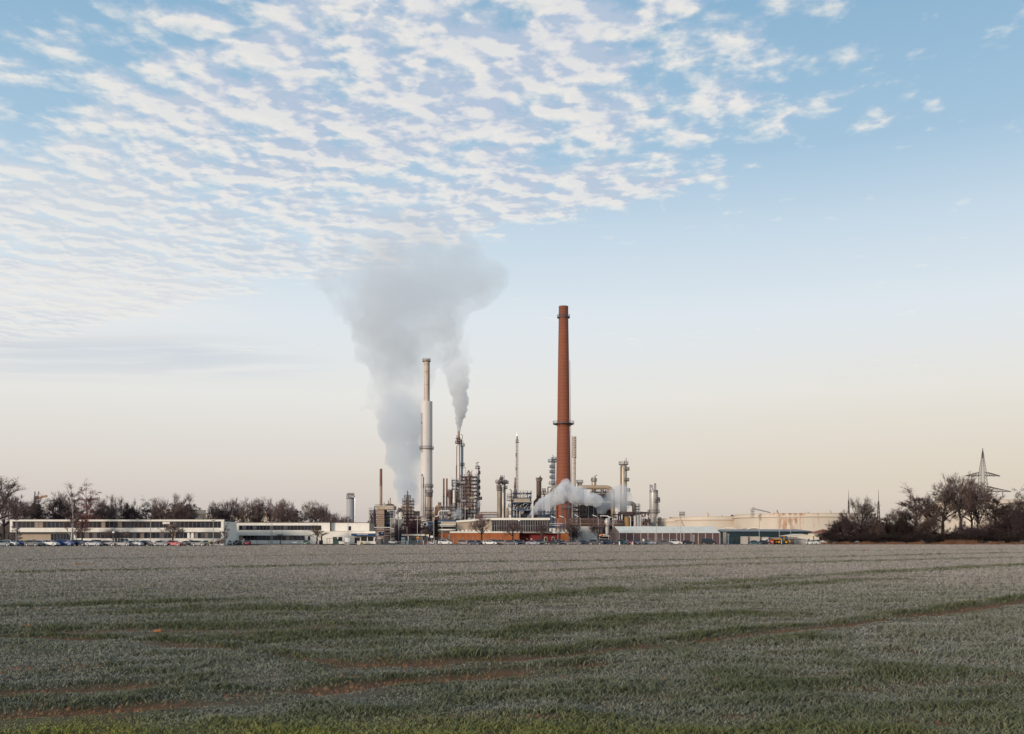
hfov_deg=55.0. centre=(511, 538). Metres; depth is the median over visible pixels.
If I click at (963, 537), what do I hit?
undergrowth bush
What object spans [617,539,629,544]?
parked car
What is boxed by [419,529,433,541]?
brown bush
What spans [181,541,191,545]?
parked car
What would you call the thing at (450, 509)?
steel structure
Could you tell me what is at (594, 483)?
process column
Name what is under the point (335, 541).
bicycle shelter
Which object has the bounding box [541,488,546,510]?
process column
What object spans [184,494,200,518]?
bare tree
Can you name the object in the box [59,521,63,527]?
window
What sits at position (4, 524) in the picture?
bare tree
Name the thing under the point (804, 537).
cream shed
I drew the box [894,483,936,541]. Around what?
bare tree
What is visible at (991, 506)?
bare tree
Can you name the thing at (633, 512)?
pipe rack
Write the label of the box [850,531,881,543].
undergrowth bush
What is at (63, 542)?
parked car
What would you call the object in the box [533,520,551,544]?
young tree
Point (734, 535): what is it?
teal shed
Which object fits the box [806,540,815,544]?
parked car
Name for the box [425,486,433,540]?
process column
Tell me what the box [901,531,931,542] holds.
undergrowth bush
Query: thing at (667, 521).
storage tank
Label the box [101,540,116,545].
parked car
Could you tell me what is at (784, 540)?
dump truck
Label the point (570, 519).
pipe rack
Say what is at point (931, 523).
thicket bush
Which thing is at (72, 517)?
birch tree
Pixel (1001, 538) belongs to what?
undergrowth bush
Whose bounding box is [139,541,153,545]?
parked car
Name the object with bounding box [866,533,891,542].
undergrowth bush
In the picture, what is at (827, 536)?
undergrowth bush
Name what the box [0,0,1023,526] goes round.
sky
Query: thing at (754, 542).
parked car
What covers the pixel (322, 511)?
bare tree
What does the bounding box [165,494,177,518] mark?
bare tree
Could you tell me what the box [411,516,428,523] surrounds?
pipe rack
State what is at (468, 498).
reactor structure
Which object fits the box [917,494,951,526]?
bare tree
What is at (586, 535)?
round tank
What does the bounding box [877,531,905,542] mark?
undergrowth bush
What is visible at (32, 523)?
window
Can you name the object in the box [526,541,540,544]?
parked car
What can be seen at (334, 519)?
bare tree
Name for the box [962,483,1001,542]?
bare tree
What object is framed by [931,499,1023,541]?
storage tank
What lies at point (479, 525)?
young tree
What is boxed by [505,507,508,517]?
horizontal tank
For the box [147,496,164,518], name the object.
bare tree
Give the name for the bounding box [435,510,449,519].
white pipe bend
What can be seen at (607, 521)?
upright silo
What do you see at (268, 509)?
bare tree
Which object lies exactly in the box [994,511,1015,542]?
thicket bush
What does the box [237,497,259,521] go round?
bare tree
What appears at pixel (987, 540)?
undergrowth bush
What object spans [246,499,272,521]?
bare tree
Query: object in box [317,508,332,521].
bare tree
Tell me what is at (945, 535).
undergrowth bush
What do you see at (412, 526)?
copper bush
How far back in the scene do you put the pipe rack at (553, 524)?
420.88 m
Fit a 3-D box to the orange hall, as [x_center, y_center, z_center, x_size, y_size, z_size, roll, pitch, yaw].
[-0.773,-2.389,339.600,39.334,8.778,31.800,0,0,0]
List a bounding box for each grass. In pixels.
[820,539,1023,544]
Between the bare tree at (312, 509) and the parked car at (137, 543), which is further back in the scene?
the bare tree at (312, 509)
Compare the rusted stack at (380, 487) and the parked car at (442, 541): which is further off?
the rusted stack at (380, 487)
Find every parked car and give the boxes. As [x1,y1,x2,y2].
[0,541,13,545]
[3,540,19,545]
[14,540,25,545]
[24,540,42,545]
[42,540,59,545]
[56,539,74,545]
[73,540,85,545]
[85,541,103,545]
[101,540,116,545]
[114,540,132,545]
[128,541,143,545]
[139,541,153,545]
[152,541,169,545]
[167,541,182,545]
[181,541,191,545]
[191,541,207,545]
[233,540,241,544]
[243,540,250,544]
[302,540,309,544]
[438,539,452,544]
[457,540,468,544]
[467,540,480,544]
[483,540,497,544]
[495,540,506,544]
[506,540,519,544]
[517,540,526,544]
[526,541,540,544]
[536,539,547,544]
[547,540,561,544]
[559,540,569,544]
[569,540,581,544]
[580,540,591,544]
[589,540,602,544]
[601,540,616,544]
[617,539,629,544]
[644,540,655,544]
[658,540,671,544]
[669,539,682,544]
[683,540,695,544]
[701,539,716,544]
[748,540,761,544]
[759,540,771,543]
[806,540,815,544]
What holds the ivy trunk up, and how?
on the car park
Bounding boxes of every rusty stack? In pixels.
[443,478,444,509]
[446,478,447,519]
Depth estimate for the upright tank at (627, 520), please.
478.79 m
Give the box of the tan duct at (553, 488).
[547,484,558,510]
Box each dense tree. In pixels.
[33,499,84,518]
[50,505,79,518]
[76,509,99,518]
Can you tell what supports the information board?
on the car park
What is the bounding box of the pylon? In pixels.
[965,448,1010,542]
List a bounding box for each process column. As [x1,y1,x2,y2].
[404,491,410,526]
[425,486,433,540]
[475,462,481,513]
[495,478,503,517]
[501,480,508,517]
[507,489,514,517]
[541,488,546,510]
[548,455,556,513]
[576,480,581,524]
[591,475,596,504]
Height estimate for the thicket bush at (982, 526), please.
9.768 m
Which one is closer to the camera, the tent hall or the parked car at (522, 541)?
the parked car at (522, 541)
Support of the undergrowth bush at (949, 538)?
on the car park
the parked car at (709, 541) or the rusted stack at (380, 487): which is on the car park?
the parked car at (709, 541)
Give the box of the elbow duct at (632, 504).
[625,501,636,511]
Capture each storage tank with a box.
[157,509,207,537]
[650,517,676,525]
[669,512,733,528]
[732,510,876,541]
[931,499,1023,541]
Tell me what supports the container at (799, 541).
on the car park
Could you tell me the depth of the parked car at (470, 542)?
290.41 m
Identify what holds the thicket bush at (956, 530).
on the car park
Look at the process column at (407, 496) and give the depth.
588.37 m
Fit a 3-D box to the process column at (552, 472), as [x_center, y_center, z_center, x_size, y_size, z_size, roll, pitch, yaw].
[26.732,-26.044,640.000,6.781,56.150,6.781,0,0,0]
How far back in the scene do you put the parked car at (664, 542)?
295.31 m
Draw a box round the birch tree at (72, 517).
[57,482,89,545]
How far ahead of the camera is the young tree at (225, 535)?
262.00 m
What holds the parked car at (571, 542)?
on the car park
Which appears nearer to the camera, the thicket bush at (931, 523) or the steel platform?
the thicket bush at (931, 523)
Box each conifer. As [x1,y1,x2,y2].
[4,504,48,538]
[428,519,446,542]
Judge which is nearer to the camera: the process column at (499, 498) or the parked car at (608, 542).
the parked car at (608, 542)
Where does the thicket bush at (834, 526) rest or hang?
on the car park
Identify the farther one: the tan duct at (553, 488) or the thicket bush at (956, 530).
the tan duct at (553, 488)
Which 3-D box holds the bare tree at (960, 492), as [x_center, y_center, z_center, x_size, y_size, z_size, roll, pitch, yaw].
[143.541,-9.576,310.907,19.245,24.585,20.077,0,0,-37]
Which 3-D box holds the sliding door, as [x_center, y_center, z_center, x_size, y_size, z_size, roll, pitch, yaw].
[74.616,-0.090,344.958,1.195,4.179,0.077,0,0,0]
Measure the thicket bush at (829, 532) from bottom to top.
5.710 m
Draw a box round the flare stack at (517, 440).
[515,436,518,496]
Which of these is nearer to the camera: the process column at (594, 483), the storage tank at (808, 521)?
the storage tank at (808, 521)
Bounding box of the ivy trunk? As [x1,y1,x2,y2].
[569,525,582,539]
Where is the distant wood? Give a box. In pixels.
[0,515,904,539]
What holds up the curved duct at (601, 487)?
on the car park
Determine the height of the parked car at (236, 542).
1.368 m
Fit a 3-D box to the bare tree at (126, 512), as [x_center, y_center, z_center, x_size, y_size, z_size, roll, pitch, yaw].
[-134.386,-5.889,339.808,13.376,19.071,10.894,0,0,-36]
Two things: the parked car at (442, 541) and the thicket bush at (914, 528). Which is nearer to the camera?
the parked car at (442, 541)
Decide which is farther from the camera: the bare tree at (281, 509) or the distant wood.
the distant wood
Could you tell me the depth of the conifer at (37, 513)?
314.45 m
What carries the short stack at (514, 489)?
on the car park
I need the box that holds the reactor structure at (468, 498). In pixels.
[460,467,476,519]
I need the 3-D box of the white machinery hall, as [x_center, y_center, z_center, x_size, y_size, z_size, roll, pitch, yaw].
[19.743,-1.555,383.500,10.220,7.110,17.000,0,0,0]
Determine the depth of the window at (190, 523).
275.51 m
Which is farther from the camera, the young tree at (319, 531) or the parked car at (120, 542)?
the young tree at (319, 531)
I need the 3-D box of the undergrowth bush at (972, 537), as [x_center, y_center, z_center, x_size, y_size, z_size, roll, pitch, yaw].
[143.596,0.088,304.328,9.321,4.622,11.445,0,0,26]
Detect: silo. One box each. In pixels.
[346,495,355,521]
[453,490,455,519]
[604,518,609,533]
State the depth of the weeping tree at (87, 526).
268.10 m
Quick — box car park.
[0,541,1023,546]
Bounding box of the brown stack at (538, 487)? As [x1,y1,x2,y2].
[536,477,541,497]
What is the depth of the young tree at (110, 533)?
263.69 m
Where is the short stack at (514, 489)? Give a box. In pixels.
[514,478,515,515]
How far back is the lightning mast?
519.90 m
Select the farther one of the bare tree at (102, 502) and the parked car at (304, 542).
the bare tree at (102, 502)
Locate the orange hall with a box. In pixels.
[450,518,568,543]
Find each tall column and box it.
[455,440,461,513]
[460,440,464,519]
[619,458,629,511]
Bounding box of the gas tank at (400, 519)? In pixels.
[398,512,402,529]
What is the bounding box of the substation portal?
[34,491,46,501]
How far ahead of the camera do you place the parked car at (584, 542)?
292.45 m
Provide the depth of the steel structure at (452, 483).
611.50 m
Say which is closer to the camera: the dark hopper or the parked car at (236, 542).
the parked car at (236, 542)
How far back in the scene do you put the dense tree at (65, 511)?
313.13 m
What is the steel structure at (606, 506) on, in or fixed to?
on the car park
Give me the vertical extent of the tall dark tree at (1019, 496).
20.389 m
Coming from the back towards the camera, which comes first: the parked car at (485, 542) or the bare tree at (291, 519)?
the bare tree at (291, 519)
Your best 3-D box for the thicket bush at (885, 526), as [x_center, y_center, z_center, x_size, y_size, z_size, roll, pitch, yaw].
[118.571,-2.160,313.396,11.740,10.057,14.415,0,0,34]
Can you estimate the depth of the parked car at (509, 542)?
290.44 m
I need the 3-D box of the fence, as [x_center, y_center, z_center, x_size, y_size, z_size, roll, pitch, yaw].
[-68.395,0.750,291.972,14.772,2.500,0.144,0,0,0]
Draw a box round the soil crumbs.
[0,593,1023,733]
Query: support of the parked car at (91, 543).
on the car park
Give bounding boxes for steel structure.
[369,506,376,528]
[385,510,394,540]
[439,504,455,519]
[451,478,456,495]
[537,509,555,531]
[561,500,572,527]
[573,501,592,524]
[590,489,614,539]
[612,512,641,526]
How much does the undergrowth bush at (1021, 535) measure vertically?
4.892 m
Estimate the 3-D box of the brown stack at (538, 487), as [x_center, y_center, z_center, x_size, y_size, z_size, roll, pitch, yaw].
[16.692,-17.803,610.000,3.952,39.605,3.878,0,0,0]
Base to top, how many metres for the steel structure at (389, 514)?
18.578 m
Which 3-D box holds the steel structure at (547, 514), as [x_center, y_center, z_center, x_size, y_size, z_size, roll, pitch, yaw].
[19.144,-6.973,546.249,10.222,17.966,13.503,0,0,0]
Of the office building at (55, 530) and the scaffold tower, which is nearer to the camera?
the office building at (55, 530)
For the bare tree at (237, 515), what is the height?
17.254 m
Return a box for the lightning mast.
[877,490,879,518]
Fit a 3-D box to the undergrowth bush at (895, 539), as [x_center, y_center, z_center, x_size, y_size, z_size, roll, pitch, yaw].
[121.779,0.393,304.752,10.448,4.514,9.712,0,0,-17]
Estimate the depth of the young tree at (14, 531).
265.51 m
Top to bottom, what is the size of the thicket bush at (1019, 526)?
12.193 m
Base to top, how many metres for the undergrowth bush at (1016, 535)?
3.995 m
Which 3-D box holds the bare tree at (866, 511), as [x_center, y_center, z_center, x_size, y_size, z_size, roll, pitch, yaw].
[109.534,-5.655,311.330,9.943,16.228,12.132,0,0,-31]
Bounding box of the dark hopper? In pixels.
[448,489,453,519]
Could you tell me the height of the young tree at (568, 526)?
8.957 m
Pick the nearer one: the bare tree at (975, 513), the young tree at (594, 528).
the young tree at (594, 528)
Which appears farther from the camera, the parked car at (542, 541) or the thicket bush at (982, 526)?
the thicket bush at (982, 526)
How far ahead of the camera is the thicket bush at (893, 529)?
309.30 m
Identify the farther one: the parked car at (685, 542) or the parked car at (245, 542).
the parked car at (685, 542)
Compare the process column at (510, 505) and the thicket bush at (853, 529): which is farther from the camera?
the process column at (510, 505)
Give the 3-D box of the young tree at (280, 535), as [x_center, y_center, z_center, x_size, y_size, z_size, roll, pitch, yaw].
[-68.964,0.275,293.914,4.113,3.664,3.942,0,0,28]
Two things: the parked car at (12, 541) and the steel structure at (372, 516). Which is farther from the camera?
the steel structure at (372, 516)
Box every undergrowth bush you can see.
[814,530,843,544]
[823,532,854,542]
[840,535,865,543]
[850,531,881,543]
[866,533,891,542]
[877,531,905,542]
[890,533,917,542]
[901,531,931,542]
[917,533,944,544]
[927,530,953,542]
[937,533,966,541]
[948,533,980,541]
[964,532,990,542]
[980,534,1009,542]
[989,531,1018,542]
[999,533,1023,542]
[1012,531,1023,543]
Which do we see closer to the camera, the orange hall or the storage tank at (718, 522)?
the orange hall
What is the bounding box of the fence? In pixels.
[257,536,304,544]
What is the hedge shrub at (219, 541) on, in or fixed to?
on the car park
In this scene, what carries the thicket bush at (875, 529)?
on the car park
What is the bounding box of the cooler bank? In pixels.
[438,512,460,521]
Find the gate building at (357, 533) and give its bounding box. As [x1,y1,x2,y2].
[237,522,376,544]
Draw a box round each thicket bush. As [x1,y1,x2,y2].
[819,528,840,542]
[825,515,850,541]
[836,510,867,537]
[860,513,885,541]
[866,516,901,542]
[880,510,911,538]
[899,508,917,543]
[907,516,925,542]
[915,512,944,543]
[952,521,967,536]
[954,525,987,541]
[971,516,1002,542]
[979,520,1010,542]
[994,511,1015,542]
[996,508,1023,532]
[1011,513,1023,535]
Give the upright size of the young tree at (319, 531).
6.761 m
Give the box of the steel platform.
[475,512,482,518]
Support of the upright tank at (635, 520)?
on the car park
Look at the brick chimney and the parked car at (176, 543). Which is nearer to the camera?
the parked car at (176, 543)
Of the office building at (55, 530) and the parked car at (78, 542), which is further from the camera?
the office building at (55, 530)
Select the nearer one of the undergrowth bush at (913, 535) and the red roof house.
the undergrowth bush at (913, 535)
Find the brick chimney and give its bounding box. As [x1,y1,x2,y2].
[553,305,573,526]
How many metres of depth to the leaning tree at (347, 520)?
339.49 m
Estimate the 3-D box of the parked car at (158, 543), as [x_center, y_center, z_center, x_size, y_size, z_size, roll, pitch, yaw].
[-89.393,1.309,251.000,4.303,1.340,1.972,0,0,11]
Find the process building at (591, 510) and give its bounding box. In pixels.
[586,505,598,524]
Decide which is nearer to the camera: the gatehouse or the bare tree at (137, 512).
the gatehouse
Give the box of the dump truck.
[772,536,790,544]
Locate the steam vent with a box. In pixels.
[456,431,462,442]
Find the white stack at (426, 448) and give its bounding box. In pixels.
[419,358,433,531]
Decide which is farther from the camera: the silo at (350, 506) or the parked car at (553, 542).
the silo at (350, 506)
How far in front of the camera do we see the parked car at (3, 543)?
242.31 m
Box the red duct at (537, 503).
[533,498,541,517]
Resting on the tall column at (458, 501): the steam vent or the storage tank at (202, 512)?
the steam vent
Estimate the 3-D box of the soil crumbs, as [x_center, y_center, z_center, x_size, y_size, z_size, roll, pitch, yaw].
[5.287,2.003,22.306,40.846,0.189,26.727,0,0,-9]
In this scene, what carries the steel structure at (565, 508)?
on the car park
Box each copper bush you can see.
[388,528,410,540]
[390,514,432,538]
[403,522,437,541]
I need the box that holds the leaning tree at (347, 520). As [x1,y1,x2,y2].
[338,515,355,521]
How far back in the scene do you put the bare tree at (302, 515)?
357.75 m
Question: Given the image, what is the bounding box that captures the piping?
[641,512,649,525]
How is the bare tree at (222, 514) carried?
on the car park
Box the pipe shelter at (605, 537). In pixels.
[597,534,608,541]
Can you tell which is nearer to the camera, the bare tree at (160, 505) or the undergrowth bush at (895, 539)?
the undergrowth bush at (895, 539)
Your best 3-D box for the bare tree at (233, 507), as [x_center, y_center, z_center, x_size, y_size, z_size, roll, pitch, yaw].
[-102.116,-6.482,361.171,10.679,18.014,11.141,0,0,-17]
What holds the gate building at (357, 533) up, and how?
on the car park
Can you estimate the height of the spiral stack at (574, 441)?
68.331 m
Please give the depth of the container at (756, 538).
317.00 m
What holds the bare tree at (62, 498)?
on the car park
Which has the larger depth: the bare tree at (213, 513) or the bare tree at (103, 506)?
the bare tree at (213, 513)
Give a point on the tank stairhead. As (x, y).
(752, 511)
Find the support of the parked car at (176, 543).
on the car park
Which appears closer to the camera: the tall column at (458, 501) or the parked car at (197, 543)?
the parked car at (197, 543)
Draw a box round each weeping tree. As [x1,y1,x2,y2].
[73,481,101,518]
[74,507,93,540]
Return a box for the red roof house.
[808,529,826,542]
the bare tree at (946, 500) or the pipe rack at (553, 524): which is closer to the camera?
the bare tree at (946, 500)
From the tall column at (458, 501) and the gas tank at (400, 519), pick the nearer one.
the gas tank at (400, 519)
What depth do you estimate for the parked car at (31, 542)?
242.22 m
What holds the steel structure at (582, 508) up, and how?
on the car park
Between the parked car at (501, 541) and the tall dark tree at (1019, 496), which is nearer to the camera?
the parked car at (501, 541)
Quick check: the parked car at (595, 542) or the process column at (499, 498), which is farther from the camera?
the process column at (499, 498)
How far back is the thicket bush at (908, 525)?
314.96 m
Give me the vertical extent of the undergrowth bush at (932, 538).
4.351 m
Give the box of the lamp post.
[14,519,18,545]
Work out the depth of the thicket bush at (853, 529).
307.27 m
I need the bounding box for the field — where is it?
[0,545,1023,733]
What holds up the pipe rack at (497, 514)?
on the car park
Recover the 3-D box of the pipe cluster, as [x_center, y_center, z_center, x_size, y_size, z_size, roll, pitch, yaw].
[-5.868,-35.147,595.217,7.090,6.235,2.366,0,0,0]
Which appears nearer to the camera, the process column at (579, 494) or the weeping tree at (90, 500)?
the weeping tree at (90, 500)
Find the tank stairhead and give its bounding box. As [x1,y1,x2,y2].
[751,507,769,517]
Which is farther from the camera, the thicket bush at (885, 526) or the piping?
the piping
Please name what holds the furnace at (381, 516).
on the car park
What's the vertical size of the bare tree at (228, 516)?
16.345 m
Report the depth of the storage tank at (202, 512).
528.38 m
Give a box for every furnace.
[375,498,395,541]
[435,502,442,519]
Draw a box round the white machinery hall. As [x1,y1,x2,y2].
[549,526,576,539]
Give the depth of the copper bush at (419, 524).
338.45 m
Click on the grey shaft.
(393, 520)
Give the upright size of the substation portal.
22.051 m
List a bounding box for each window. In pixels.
[30,521,34,527]
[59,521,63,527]
[109,521,113,527]
[134,521,138,527]
[188,521,192,527]
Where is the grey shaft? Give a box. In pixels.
[390,509,396,540]
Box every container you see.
[740,536,747,543]
[748,536,759,541]
[794,540,806,543]
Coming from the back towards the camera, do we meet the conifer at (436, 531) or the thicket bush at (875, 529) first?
the conifer at (436, 531)
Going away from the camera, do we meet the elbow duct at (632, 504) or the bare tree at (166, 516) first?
the bare tree at (166, 516)
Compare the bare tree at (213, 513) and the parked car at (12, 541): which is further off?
the bare tree at (213, 513)
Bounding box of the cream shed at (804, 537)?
[781,534,812,539]
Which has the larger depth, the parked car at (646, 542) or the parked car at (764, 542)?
the parked car at (646, 542)
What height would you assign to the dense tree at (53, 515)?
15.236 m
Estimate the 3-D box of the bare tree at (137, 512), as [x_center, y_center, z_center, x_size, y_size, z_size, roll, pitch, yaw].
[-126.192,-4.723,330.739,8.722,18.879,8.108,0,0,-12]
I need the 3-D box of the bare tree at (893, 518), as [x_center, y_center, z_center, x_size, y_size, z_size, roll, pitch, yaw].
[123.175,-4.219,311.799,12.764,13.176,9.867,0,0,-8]
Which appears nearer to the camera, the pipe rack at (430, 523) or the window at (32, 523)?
the window at (32, 523)
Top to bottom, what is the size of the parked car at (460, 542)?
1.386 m
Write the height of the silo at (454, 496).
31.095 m
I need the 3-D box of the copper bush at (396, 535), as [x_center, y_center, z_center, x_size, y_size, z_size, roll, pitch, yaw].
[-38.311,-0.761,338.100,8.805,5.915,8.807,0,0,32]
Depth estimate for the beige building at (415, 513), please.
653.00 m
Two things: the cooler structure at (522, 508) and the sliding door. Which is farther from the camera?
the cooler structure at (522, 508)
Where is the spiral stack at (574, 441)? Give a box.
[572,436,576,524]
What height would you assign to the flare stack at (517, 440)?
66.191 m
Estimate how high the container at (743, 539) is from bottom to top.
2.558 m
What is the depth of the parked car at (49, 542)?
243.97 m
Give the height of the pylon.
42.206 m
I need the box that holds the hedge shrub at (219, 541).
[215,539,223,544]
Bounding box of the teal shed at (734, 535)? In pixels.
[718,529,810,543]
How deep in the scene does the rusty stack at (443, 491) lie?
599.50 m
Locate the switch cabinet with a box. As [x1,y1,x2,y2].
[344,538,349,544]
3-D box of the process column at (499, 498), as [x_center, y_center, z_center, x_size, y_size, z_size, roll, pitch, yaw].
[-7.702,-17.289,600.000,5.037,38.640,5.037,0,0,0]
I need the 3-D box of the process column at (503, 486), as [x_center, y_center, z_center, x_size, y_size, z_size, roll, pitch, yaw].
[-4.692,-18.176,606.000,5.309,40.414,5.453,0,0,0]
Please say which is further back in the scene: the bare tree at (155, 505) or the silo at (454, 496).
the silo at (454, 496)
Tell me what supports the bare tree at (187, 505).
on the car park
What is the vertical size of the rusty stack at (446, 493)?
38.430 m
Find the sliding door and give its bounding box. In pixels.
[723,532,725,543]
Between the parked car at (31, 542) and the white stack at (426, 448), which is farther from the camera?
the white stack at (426, 448)
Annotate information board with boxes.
[379,532,383,544]
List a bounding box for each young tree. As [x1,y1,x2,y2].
[9,522,22,539]
[100,529,129,538]
[157,523,185,540]
[219,522,229,545]
[274,534,284,544]
[306,525,327,544]
[468,516,496,544]
[497,520,524,544]
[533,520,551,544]
[555,519,581,540]
[588,522,612,544]
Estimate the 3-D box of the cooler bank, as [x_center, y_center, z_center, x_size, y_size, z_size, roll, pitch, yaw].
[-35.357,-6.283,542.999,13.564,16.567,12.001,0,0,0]
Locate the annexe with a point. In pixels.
(445, 528)
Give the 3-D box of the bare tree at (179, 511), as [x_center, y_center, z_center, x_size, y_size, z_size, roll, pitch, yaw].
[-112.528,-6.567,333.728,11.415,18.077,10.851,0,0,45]
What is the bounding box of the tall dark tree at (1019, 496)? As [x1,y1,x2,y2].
[1009,488,1023,514]
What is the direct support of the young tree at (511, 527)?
on the car park
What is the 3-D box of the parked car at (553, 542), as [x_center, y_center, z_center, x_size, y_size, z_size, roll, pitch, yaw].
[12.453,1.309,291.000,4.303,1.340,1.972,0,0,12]
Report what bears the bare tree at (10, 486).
on the car park
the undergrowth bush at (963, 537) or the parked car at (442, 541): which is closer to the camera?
the parked car at (442, 541)
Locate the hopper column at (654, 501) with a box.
[647,489,659,525]
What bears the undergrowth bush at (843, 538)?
on the car park
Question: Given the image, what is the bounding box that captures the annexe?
[438,522,456,540]
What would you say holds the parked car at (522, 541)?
on the car park
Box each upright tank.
[624,516,630,526]
[633,515,637,525]
[637,515,640,525]
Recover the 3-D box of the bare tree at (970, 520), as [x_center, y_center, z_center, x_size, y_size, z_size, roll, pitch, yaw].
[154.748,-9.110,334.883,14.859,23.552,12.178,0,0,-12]
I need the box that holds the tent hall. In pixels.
[610,526,719,543]
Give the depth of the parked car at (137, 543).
248.72 m
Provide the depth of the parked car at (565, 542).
292.42 m
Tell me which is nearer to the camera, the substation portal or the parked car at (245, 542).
the parked car at (245, 542)
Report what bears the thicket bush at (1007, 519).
on the car park
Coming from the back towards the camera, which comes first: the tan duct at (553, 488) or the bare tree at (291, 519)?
the tan duct at (553, 488)
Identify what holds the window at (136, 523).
in the office building at (55, 530)
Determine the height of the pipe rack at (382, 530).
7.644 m
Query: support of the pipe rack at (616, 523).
on the car park
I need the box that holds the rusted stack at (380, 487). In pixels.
[380,469,381,505]
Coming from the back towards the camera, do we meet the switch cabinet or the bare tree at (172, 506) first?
the bare tree at (172, 506)
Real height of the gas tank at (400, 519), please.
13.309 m
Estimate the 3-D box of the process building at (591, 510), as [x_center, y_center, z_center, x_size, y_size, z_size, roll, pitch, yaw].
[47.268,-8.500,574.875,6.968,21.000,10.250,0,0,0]
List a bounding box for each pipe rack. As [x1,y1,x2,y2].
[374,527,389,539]
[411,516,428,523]
[425,521,442,530]
[479,512,499,517]
[549,523,562,527]
[569,518,603,526]
[599,520,623,533]
[618,512,649,513]
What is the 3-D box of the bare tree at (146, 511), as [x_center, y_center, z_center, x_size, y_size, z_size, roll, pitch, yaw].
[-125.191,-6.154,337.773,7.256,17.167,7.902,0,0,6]
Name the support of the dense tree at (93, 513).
on the car park
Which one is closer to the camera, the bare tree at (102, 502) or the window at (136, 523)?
the window at (136, 523)
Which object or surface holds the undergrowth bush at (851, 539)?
on the car park
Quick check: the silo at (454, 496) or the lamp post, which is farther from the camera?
the silo at (454, 496)
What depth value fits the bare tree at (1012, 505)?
322.51 m
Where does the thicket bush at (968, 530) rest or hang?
on the car park
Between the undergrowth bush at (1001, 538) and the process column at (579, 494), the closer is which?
the undergrowth bush at (1001, 538)
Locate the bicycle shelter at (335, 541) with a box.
[319,538,338,544]
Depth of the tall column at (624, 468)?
588.14 m
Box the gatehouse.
[402,534,425,543]
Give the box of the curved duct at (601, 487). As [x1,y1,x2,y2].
[577,485,614,517]
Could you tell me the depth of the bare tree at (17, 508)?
298.76 m
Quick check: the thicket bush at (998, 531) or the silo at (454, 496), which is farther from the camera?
the silo at (454, 496)
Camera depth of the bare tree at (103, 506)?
328.63 m
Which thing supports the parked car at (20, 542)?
on the car park
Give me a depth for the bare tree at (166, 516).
331.47 m
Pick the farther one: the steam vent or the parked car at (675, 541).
the steam vent
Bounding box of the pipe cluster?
[498,475,507,483]
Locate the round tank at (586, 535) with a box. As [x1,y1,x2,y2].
[574,526,596,541]
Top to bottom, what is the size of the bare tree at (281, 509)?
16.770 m
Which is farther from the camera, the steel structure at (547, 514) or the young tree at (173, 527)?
the steel structure at (547, 514)
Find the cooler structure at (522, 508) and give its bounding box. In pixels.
[512,490,531,517]
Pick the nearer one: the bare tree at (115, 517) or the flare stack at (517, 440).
the bare tree at (115, 517)
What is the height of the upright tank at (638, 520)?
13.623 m
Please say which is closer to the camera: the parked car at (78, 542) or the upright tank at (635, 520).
the parked car at (78, 542)
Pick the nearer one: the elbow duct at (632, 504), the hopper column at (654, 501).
the hopper column at (654, 501)
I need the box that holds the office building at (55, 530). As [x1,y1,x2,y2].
[10,519,236,544]
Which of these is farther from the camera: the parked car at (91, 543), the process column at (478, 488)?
the process column at (478, 488)
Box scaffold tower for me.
[402,498,414,523]
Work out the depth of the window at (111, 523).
275.51 m
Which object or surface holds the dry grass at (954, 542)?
on the car park
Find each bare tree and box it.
[0,476,53,519]
[0,493,30,540]
[0,494,36,540]
[41,491,77,512]
[90,494,109,518]
[91,497,122,518]
[108,494,120,518]
[108,498,140,518]
[129,499,147,518]
[138,497,153,518]
[144,497,168,518]
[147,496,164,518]
[152,498,167,518]
[159,497,174,518]
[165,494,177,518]
[171,497,195,518]
[174,493,191,518]
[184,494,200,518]
[200,502,221,518]
[206,503,237,521]
[216,500,230,521]
[219,498,244,521]
[231,501,246,521]
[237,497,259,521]
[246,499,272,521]
[255,497,295,521]
[268,499,296,521]
[285,503,304,521]
[290,499,325,521]
[296,504,309,521]
[309,504,332,521]
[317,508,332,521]
[326,512,342,521]
[845,497,878,542]
[881,505,920,534]
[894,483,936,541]
[907,484,971,532]
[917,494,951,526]
[931,471,999,534]
[947,479,987,527]
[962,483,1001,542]
[977,491,1011,528]
[988,498,1023,520]
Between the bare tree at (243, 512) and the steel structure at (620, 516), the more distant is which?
the steel structure at (620, 516)
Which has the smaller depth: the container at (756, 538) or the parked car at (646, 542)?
the parked car at (646, 542)
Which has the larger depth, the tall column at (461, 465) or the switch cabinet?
the tall column at (461, 465)

